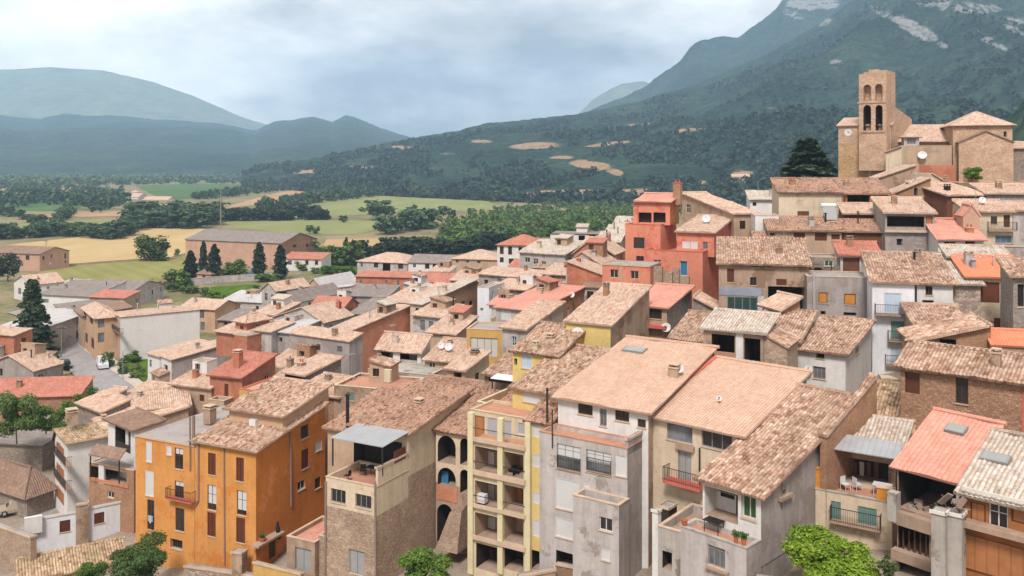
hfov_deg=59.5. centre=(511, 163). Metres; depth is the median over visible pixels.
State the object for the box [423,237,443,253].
tree
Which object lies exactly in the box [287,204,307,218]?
tree
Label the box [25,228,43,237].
tree
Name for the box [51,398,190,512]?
house
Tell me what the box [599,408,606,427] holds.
window
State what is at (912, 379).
window
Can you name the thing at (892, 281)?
house
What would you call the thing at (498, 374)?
house
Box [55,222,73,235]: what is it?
tree
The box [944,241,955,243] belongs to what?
window
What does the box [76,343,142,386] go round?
pavement
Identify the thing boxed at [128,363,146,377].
tree
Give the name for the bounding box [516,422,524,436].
window
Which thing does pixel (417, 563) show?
tree
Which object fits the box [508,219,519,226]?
tree
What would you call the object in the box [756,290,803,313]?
outbuilding
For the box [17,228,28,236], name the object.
tree
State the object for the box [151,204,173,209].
tree
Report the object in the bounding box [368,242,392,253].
tree
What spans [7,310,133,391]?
road
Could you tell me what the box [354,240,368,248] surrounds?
tree
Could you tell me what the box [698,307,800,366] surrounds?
house
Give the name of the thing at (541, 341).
house
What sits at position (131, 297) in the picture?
house
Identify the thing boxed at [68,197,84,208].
tree
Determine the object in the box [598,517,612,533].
window
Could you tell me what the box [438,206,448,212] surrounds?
tree
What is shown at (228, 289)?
field
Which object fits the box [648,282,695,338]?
house
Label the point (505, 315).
window
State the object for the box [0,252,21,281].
tree
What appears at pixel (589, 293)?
window
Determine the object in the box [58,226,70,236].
tree
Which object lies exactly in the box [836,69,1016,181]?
church
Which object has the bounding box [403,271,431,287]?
house
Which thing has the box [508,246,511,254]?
window
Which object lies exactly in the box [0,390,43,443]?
tree
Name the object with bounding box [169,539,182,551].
window
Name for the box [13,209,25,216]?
tree
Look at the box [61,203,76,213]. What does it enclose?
tree
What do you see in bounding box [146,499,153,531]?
window
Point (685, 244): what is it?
window
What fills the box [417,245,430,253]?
tree
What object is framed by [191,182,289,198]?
forest
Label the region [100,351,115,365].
tree
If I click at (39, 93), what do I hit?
mountain
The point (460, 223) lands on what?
field
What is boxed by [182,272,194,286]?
tree
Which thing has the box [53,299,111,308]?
house
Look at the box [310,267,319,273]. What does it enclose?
shrub
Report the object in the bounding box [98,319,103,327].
window
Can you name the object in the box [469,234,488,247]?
tree
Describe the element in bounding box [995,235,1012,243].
window
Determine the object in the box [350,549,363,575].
door
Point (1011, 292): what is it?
house
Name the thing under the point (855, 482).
chair
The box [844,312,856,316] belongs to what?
window
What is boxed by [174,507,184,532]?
window
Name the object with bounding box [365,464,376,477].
table
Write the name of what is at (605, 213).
tree
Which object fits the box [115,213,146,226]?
tree
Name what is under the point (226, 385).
window
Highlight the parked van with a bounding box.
[96,355,108,368]
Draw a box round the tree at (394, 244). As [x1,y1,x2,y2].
[382,239,404,253]
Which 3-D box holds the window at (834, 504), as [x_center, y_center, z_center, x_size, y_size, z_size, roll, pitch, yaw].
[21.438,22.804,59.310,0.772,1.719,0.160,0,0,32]
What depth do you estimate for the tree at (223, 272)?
301.91 m
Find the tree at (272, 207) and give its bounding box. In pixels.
[267,204,294,213]
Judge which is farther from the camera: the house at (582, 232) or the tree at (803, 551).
the house at (582, 232)
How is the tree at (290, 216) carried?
on the ground
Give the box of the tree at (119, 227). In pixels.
[100,225,124,238]
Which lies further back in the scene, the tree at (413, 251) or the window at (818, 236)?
the tree at (413, 251)
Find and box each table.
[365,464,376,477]
[508,467,522,471]
[702,516,725,530]
[872,481,892,495]
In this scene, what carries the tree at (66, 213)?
on the ground
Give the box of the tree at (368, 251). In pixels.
[363,246,373,256]
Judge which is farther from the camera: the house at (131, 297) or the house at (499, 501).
the house at (131, 297)
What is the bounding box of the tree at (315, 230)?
[312,226,320,233]
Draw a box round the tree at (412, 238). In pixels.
[409,236,431,252]
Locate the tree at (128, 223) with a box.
[110,219,138,233]
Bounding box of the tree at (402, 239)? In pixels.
[395,236,420,254]
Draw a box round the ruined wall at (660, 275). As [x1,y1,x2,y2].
[653,266,689,284]
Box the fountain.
[275,521,280,539]
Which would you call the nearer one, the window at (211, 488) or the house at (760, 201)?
the window at (211, 488)
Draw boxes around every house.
[0,245,69,271]
[0,324,33,357]
[0,342,63,377]
[2,304,77,347]
[12,272,64,300]
[15,536,124,575]
[40,279,126,308]
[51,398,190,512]
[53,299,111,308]
[64,277,91,282]
[72,300,132,347]
[74,380,191,423]
[80,301,117,359]
[87,285,140,309]
[88,443,135,533]
[102,407,167,479]
[104,278,165,303]
[112,299,200,361]
[124,193,146,198]
[134,376,333,571]
[145,338,232,381]
[167,357,217,416]
[182,296,241,332]
[206,349,278,406]
[213,297,295,356]
[216,308,249,327]
[224,289,261,309]
[239,377,272,396]
[256,293,301,321]
[260,277,310,306]
[271,297,354,327]
[272,343,317,376]
[276,313,322,354]
[281,352,343,379]
[285,282,339,306]
[286,515,323,575]
[287,316,363,375]
[309,271,355,286]
[311,290,359,311]
[311,352,368,480]
[321,385,402,473]
[324,379,475,575]
[330,298,409,372]
[334,353,423,417]
[337,283,358,290]
[350,283,400,306]
[351,297,384,317]
[354,270,426,289]
[355,252,412,273]
[368,359,446,377]
[373,324,432,362]
[385,283,441,304]
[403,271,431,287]
[407,254,458,271]
[407,271,478,331]
[409,286,464,333]
[421,336,466,367]
[422,373,483,394]
[424,304,478,350]
[425,270,455,283]
[428,260,456,272]
[430,282,451,286]
[432,387,512,554]
[442,339,491,379]
[449,265,482,286]
[450,249,496,272]
[466,321,504,365]
[468,399,531,575]
[476,265,543,285]
[476,388,512,405]
[477,281,503,321]
[480,341,516,389]
[486,278,515,321]
[493,274,585,321]
[495,234,538,266]
[498,299,565,355]
[501,274,538,294]
[507,258,519,267]
[507,343,610,569]
[508,321,585,381]
[517,234,582,269]
[539,335,719,575]
[540,250,566,279]
[550,223,600,239]
[558,271,566,283]
[562,282,652,347]
[563,237,616,282]
[567,243,601,301]
[571,229,624,259]
[577,236,596,246]
[598,227,624,259]
[601,180,731,308]
[605,219,629,231]
[612,216,632,223]
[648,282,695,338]
[651,355,813,511]
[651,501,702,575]
[666,289,718,342]
[680,372,878,575]
[682,191,759,236]
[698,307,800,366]
[716,236,811,310]
[730,174,749,180]
[745,189,771,212]
[751,213,780,236]
[763,203,844,253]
[763,309,876,392]
[770,177,845,215]
[802,270,866,320]
[809,235,880,271]
[815,379,918,549]
[832,177,891,218]
[837,211,882,250]
[860,250,918,380]
[870,158,915,188]
[870,193,937,251]
[887,406,1006,572]
[888,174,930,199]
[892,339,1023,432]
[904,180,986,216]
[907,241,985,315]
[911,173,949,181]
[926,217,987,252]
[929,427,1023,575]
[938,243,1013,326]
[949,168,1023,187]
[951,185,1023,257]
[968,180,1023,199]
[995,257,1023,328]
[1000,200,1023,244]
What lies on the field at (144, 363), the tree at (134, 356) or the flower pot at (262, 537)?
the tree at (134, 356)
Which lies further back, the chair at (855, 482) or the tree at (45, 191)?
the tree at (45, 191)
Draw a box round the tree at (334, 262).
[332,254,343,264]
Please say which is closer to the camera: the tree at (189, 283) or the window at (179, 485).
the window at (179, 485)
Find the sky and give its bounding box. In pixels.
[0,0,781,137]
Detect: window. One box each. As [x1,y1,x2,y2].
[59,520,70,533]
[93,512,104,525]
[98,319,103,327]
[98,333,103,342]
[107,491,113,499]
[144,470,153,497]
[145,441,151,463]
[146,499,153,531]
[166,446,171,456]
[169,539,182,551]
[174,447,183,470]
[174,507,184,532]
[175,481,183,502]
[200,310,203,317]
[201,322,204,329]
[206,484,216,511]
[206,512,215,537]
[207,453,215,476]
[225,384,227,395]
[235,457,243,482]
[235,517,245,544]
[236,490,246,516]
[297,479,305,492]
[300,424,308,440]
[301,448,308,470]
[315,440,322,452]
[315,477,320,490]
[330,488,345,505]
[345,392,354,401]
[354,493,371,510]
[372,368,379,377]
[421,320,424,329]
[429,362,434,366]
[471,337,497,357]
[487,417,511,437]
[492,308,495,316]
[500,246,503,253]
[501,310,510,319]
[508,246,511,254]
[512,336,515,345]
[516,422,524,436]
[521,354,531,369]
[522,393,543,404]
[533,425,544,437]
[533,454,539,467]
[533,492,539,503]
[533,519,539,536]
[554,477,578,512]
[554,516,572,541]
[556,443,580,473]
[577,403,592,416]
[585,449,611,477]
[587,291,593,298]
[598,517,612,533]
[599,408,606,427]
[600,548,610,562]
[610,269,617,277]
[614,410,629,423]
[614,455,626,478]
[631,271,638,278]
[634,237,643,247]
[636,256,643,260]
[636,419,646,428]
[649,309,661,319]
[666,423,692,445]
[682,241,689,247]
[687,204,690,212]
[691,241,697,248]
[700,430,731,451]
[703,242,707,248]
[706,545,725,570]
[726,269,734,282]
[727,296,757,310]
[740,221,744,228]
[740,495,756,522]
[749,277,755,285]
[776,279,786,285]
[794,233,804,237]
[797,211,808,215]
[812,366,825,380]
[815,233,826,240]
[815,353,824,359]
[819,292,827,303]
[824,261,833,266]
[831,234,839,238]
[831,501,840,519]
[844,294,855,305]
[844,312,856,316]
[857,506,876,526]
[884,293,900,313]
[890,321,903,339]
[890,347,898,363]
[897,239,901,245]
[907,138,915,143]
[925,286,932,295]
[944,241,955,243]
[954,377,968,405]
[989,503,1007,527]
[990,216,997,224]
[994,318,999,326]
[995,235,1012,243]
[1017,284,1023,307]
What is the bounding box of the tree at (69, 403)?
[60,394,83,410]
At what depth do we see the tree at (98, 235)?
473.03 m
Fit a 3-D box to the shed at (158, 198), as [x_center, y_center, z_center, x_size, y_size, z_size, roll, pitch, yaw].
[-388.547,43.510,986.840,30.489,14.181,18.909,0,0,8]
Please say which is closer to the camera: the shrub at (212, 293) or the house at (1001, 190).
the house at (1001, 190)
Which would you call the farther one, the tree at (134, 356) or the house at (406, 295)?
the tree at (134, 356)
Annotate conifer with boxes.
[764,136,837,188]
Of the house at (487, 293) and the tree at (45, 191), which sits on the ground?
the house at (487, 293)
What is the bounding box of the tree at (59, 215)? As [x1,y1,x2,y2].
[52,213,65,219]
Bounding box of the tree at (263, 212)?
[259,210,273,220]
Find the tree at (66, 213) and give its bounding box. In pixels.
[51,208,71,218]
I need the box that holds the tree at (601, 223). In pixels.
[593,219,606,228]
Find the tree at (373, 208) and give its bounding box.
[356,200,397,215]
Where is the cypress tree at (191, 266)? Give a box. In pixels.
[182,250,199,277]
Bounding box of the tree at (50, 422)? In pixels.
[21,404,66,433]
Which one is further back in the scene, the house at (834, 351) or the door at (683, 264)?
the door at (683, 264)
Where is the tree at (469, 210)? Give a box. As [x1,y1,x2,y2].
[467,207,475,214]
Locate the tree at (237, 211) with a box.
[228,208,243,220]
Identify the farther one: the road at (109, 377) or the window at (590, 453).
the road at (109, 377)
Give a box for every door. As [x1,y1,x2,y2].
[269,540,274,558]
[296,547,310,571]
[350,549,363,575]
[441,470,448,483]
[488,451,493,465]
[488,484,493,498]
[488,516,495,529]
[489,549,492,558]
[516,456,519,467]
[516,489,522,501]
[679,451,690,480]
[680,261,686,275]
[853,461,856,474]
[860,461,863,475]
[867,461,870,476]
[874,462,878,478]
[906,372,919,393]
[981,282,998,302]
[1004,215,1009,226]
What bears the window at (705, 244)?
in the house at (651, 230)
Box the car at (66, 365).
[63,361,70,370]
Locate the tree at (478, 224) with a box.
[472,221,485,227]
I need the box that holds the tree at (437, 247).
[424,237,445,253]
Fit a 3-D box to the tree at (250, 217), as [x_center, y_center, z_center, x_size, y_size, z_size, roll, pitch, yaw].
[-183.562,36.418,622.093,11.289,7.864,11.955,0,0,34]
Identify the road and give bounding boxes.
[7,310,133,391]
[18,505,55,529]
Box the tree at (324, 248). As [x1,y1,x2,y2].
[319,245,334,251]
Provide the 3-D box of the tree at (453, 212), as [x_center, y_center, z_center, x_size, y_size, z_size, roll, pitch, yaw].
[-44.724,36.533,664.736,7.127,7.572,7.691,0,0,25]
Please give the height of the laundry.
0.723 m
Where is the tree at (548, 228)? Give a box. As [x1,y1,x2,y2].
[542,222,562,234]
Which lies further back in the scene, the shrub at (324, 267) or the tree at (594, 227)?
the tree at (594, 227)
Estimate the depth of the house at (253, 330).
148.44 m
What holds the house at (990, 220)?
on the ground
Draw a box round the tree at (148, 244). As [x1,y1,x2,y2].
[133,234,170,259]
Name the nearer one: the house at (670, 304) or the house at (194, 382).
the house at (670, 304)
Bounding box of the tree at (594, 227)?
[587,220,599,230]
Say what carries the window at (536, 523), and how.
in the house at (535, 388)
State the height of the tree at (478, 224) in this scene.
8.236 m
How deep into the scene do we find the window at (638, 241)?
116.29 m
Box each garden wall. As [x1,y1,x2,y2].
[0,522,36,572]
[69,257,169,265]
[162,273,271,288]
[183,548,252,575]
[252,560,304,575]
[517,561,572,575]
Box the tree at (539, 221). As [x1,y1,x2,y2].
[534,216,546,224]
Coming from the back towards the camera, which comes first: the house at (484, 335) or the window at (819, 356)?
the house at (484, 335)
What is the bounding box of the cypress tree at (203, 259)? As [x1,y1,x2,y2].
[198,241,208,270]
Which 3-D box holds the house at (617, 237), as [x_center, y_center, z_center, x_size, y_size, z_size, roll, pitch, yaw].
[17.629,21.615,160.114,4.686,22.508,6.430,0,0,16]
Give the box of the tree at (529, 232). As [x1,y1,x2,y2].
[519,228,533,235]
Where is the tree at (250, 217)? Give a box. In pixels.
[239,211,254,220]
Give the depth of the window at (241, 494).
82.42 m
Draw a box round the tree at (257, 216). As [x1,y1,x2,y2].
[252,211,266,219]
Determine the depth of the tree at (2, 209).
677.61 m
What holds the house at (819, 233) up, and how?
on the ground
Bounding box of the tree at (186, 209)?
[179,207,191,226]
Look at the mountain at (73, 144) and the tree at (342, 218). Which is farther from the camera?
the mountain at (73, 144)
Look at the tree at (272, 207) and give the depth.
636.96 m
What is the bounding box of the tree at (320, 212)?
[310,207,329,218]
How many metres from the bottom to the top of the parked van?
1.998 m
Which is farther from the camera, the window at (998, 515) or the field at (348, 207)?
the field at (348, 207)
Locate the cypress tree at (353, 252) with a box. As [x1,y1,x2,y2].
[348,239,355,265]
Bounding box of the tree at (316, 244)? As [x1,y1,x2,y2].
[311,239,331,251]
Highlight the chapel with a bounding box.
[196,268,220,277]
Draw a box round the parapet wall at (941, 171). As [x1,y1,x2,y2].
[919,165,954,180]
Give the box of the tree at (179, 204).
[163,200,193,209]
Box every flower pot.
[259,533,265,541]
[681,518,687,525]
[731,529,740,543]
[739,531,748,545]
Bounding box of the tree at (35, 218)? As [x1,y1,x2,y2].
[28,214,48,224]
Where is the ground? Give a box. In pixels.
[0,180,930,575]
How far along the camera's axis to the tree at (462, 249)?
397.14 m
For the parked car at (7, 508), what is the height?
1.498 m
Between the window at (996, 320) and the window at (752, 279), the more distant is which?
the window at (752, 279)
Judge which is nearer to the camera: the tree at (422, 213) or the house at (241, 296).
the house at (241, 296)
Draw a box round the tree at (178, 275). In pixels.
[161,269,188,289]
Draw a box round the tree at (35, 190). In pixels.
[22,187,40,195]
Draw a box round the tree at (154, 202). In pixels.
[133,201,163,207]
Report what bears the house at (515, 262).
on the ground
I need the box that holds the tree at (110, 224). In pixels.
[104,221,127,237]
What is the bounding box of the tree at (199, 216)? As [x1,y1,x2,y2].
[175,211,212,227]
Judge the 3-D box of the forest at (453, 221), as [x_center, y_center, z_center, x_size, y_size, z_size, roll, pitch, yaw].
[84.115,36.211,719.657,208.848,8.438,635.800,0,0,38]
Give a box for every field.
[4,200,82,210]
[7,220,109,227]
[11,227,203,263]
[39,258,185,280]
[45,211,125,216]
[116,359,147,380]
[136,184,250,199]
[209,284,255,298]
[221,220,377,233]
[227,190,320,207]
[293,196,499,215]
[323,238,393,246]
[326,252,446,273]
[449,209,621,251]
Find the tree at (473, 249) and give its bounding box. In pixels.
[465,245,482,252]
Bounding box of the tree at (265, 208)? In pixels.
[254,207,269,219]
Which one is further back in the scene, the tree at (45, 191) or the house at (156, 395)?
the tree at (45, 191)
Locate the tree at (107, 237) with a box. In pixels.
[100,228,123,238]
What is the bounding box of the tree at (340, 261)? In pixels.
[332,246,348,264]
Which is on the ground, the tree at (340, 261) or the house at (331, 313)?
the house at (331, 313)
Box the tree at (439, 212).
[430,208,446,220]
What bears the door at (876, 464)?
in the house at (876, 443)
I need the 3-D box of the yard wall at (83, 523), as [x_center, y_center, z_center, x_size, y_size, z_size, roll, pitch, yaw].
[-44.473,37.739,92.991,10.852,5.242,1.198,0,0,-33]
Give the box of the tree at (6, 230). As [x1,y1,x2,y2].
[0,225,18,239]
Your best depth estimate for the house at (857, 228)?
106.95 m
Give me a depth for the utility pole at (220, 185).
523.14 m
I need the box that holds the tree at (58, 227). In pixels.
[51,221,68,235]
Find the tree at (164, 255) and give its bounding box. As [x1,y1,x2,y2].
[152,251,167,260]
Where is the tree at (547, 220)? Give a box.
[540,218,550,226]
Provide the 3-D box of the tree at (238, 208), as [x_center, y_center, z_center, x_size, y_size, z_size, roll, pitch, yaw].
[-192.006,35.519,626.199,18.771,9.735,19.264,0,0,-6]
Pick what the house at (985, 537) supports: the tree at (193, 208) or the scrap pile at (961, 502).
the scrap pile at (961, 502)
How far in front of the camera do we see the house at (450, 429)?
80.53 m
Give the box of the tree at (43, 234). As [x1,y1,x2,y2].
[35,225,56,236]
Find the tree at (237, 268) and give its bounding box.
[223,259,249,274]
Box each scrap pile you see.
[907,498,937,511]
[937,493,970,519]
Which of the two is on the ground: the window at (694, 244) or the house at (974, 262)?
the house at (974, 262)
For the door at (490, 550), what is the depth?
74.48 m
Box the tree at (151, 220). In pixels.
[141,209,164,227]
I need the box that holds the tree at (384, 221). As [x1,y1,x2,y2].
[371,213,399,233]
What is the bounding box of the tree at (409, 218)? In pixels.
[396,211,418,230]
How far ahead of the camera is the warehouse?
350.40 m
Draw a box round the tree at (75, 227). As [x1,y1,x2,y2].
[72,223,86,231]
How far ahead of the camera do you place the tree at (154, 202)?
622.09 m
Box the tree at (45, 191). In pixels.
[35,189,53,195]
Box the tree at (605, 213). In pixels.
[594,209,611,217]
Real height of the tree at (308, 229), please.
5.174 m
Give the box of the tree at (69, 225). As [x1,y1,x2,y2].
[62,222,79,235]
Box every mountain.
[0,67,266,129]
[0,113,410,177]
[580,81,648,112]
[583,0,850,112]
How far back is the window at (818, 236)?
107.10 m
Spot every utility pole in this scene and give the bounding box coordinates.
[57,325,65,356]
[219,184,221,229]
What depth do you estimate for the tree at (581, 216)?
572.13 m
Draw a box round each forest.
[0,172,242,187]
[0,184,131,212]
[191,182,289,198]
[240,0,1023,206]
[254,184,503,208]
[434,199,681,241]
[488,201,636,232]
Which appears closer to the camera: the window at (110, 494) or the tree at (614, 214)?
the window at (110, 494)
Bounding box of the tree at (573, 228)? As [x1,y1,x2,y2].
[567,226,575,230]
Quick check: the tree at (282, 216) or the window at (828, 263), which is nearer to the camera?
the window at (828, 263)
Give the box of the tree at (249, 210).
[242,207,266,216]
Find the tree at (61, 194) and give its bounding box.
[54,193,66,201]
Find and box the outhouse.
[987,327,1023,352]
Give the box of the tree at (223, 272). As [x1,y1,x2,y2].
[217,268,229,275]
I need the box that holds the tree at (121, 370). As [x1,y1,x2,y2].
[117,361,128,374]
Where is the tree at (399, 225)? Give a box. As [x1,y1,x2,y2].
[386,218,404,232]
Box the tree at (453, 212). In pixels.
[446,208,456,215]
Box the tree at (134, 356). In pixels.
[119,350,141,361]
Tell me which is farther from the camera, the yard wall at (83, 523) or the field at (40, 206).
the field at (40, 206)
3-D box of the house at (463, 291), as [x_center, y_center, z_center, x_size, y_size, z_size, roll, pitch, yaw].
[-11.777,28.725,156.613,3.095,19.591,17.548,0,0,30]
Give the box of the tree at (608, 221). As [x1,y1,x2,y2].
[605,219,611,227]
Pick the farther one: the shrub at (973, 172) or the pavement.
the pavement
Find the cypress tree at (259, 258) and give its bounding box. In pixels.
[251,242,267,273]
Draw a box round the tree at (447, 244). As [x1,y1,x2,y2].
[433,238,457,254]
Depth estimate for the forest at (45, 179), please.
1742.68 m
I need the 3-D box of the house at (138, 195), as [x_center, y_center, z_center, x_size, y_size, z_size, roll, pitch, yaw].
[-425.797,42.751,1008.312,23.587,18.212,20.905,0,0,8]
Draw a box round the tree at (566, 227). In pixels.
[561,223,570,230]
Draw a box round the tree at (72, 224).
[65,221,81,235]
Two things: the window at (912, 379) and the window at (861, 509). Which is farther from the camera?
the window at (912, 379)
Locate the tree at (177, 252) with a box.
[174,249,179,255]
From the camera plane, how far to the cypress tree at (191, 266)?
306.68 m
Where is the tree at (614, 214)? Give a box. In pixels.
[610,210,618,218]
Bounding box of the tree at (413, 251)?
[398,241,423,253]
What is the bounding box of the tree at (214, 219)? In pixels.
[198,207,221,221]
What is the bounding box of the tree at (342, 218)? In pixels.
[337,215,347,221]
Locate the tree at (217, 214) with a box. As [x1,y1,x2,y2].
[206,207,225,224]
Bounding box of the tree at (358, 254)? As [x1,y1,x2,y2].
[349,252,363,264]
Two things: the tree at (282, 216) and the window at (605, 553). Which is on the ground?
the tree at (282, 216)
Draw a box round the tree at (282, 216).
[275,209,293,219]
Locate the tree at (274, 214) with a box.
[268,208,291,220]
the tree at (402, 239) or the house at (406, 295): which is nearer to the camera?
the house at (406, 295)
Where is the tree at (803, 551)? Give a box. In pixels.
[780,524,883,575]
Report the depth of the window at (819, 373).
78.88 m
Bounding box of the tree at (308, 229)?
[306,225,313,231]
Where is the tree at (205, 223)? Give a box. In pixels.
[190,216,213,227]
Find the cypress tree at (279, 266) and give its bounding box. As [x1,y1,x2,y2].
[270,244,288,278]
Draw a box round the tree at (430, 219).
[419,213,439,228]
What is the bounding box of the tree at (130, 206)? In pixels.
[121,201,152,212]
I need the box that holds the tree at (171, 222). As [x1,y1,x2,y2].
[163,212,183,228]
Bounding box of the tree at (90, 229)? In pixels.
[85,223,108,233]
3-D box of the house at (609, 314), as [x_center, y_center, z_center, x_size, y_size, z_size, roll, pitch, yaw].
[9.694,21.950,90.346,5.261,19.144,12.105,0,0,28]
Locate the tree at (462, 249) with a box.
[456,239,470,252]
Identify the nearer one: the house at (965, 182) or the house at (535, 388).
the house at (535, 388)
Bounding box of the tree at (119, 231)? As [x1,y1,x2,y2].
[104,228,123,238]
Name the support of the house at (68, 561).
on the ground
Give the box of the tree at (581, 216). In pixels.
[576,214,587,222]
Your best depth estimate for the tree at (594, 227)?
522.83 m
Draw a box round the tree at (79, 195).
[70,194,87,199]
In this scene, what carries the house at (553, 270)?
on the ground
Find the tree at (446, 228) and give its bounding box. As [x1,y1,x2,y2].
[438,225,449,235]
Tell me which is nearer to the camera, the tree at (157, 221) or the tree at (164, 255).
the tree at (164, 255)
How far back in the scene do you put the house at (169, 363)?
156.56 m
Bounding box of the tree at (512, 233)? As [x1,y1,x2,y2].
[507,229,518,237]
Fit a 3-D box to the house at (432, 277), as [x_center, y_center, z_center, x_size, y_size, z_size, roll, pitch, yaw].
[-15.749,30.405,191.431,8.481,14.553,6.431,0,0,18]
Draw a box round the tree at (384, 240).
[374,236,398,250]
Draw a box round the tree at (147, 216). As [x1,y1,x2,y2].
[137,212,158,227]
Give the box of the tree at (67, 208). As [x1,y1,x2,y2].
[57,205,74,215]
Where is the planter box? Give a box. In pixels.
[876,484,893,500]
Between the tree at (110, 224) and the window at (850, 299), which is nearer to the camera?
the window at (850, 299)
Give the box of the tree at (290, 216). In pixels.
[284,211,295,219]
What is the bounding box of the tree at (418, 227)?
[404,221,420,229]
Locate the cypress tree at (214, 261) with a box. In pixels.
[205,243,222,276]
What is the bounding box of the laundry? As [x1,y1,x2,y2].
[148,515,152,522]
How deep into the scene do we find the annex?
145.81 m
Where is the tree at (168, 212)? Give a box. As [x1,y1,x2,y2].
[160,207,192,227]
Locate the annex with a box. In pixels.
[1013,141,1023,181]
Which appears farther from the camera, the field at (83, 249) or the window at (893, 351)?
the field at (83, 249)
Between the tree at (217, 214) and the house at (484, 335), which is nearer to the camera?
the house at (484, 335)
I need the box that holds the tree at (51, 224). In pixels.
[33,221,58,232]
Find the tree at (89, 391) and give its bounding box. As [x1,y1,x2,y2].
[85,386,98,395]
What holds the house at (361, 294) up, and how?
on the ground
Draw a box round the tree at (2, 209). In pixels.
[0,206,5,215]
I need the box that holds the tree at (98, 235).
[94,224,112,237]
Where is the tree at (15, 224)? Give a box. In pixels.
[0,222,23,238]
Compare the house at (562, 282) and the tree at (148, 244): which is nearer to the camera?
the house at (562, 282)
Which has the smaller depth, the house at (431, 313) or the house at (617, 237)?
the house at (431, 313)
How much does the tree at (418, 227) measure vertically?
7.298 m
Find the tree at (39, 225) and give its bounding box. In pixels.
[27,223,49,236]
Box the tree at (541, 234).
[536,230,544,237]
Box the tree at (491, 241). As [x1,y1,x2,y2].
[475,231,503,248]
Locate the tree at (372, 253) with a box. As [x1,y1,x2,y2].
[369,247,382,255]
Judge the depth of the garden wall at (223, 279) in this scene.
299.63 m
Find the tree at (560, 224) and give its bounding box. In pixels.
[546,222,563,235]
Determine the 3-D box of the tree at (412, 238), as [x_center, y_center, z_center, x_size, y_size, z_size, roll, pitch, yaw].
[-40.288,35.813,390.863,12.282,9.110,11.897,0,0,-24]
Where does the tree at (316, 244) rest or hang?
on the field at (346, 265)
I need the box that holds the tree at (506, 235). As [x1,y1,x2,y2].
[489,231,511,242]
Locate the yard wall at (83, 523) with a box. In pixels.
[24,500,120,552]
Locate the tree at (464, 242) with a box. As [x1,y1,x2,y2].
[451,237,477,252]
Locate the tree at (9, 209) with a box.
[3,205,16,216]
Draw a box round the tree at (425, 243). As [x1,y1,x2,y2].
[417,238,438,251]
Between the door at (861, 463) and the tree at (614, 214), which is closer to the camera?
the door at (861, 463)
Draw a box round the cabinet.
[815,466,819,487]
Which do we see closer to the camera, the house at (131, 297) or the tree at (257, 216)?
the house at (131, 297)
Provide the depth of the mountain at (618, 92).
6407.20 m
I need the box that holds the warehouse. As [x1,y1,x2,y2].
[184,229,331,270]
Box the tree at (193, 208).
[189,206,208,213]
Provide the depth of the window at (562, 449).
66.79 m
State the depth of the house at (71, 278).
283.99 m
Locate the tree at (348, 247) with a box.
[338,242,366,259]
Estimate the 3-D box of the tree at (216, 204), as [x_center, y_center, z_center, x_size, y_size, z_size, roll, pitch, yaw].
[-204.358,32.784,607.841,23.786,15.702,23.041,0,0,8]
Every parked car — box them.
[0,500,16,516]
[60,358,71,367]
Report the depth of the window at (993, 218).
103.53 m
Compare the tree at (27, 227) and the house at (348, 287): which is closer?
the house at (348, 287)
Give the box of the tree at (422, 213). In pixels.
[398,207,436,227]
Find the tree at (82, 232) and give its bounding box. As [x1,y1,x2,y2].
[77,224,91,236]
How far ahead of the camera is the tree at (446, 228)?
477.17 m
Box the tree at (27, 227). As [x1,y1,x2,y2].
[21,224,35,237]
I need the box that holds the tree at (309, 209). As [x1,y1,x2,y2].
[303,205,325,213]
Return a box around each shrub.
[73,560,109,575]
[106,529,169,575]
[165,283,179,291]
[178,285,189,292]
[188,286,199,292]
[198,287,208,296]
[207,289,221,297]
[252,285,260,288]
[254,273,269,281]
[264,272,277,280]
[294,261,307,270]
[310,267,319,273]
[319,265,330,273]
[323,266,336,273]
[331,267,346,273]
[349,268,356,274]
[874,554,899,575]
[963,167,982,181]
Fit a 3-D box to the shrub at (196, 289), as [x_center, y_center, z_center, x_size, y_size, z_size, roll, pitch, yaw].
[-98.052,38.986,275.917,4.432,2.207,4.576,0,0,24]
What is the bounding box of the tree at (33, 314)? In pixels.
[12,279,62,350]
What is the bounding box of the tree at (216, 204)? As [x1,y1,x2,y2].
[196,200,231,216]
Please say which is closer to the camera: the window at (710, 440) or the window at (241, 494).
the window at (710, 440)
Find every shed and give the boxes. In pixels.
[0,415,77,471]
[143,196,174,199]
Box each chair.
[344,470,350,479]
[360,464,365,474]
[840,475,850,491]
[852,476,862,491]
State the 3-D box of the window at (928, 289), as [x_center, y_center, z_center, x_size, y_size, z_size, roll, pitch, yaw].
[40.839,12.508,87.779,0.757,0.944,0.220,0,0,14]
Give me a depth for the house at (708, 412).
65.85 m
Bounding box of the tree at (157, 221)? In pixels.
[149,209,179,226]
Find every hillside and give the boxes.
[243,0,1023,205]
[1005,102,1023,140]
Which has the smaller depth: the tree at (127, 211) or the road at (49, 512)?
the road at (49, 512)
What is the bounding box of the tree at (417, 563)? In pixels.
[397,546,452,575]
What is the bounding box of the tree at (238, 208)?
[226,207,246,219]
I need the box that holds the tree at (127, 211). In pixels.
[117,210,140,218]
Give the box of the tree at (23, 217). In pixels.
[19,214,32,219]
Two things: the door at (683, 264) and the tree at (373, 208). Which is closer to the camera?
the door at (683, 264)
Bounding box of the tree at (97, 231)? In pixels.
[86,226,106,235]
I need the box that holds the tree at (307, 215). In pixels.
[302,212,316,219]

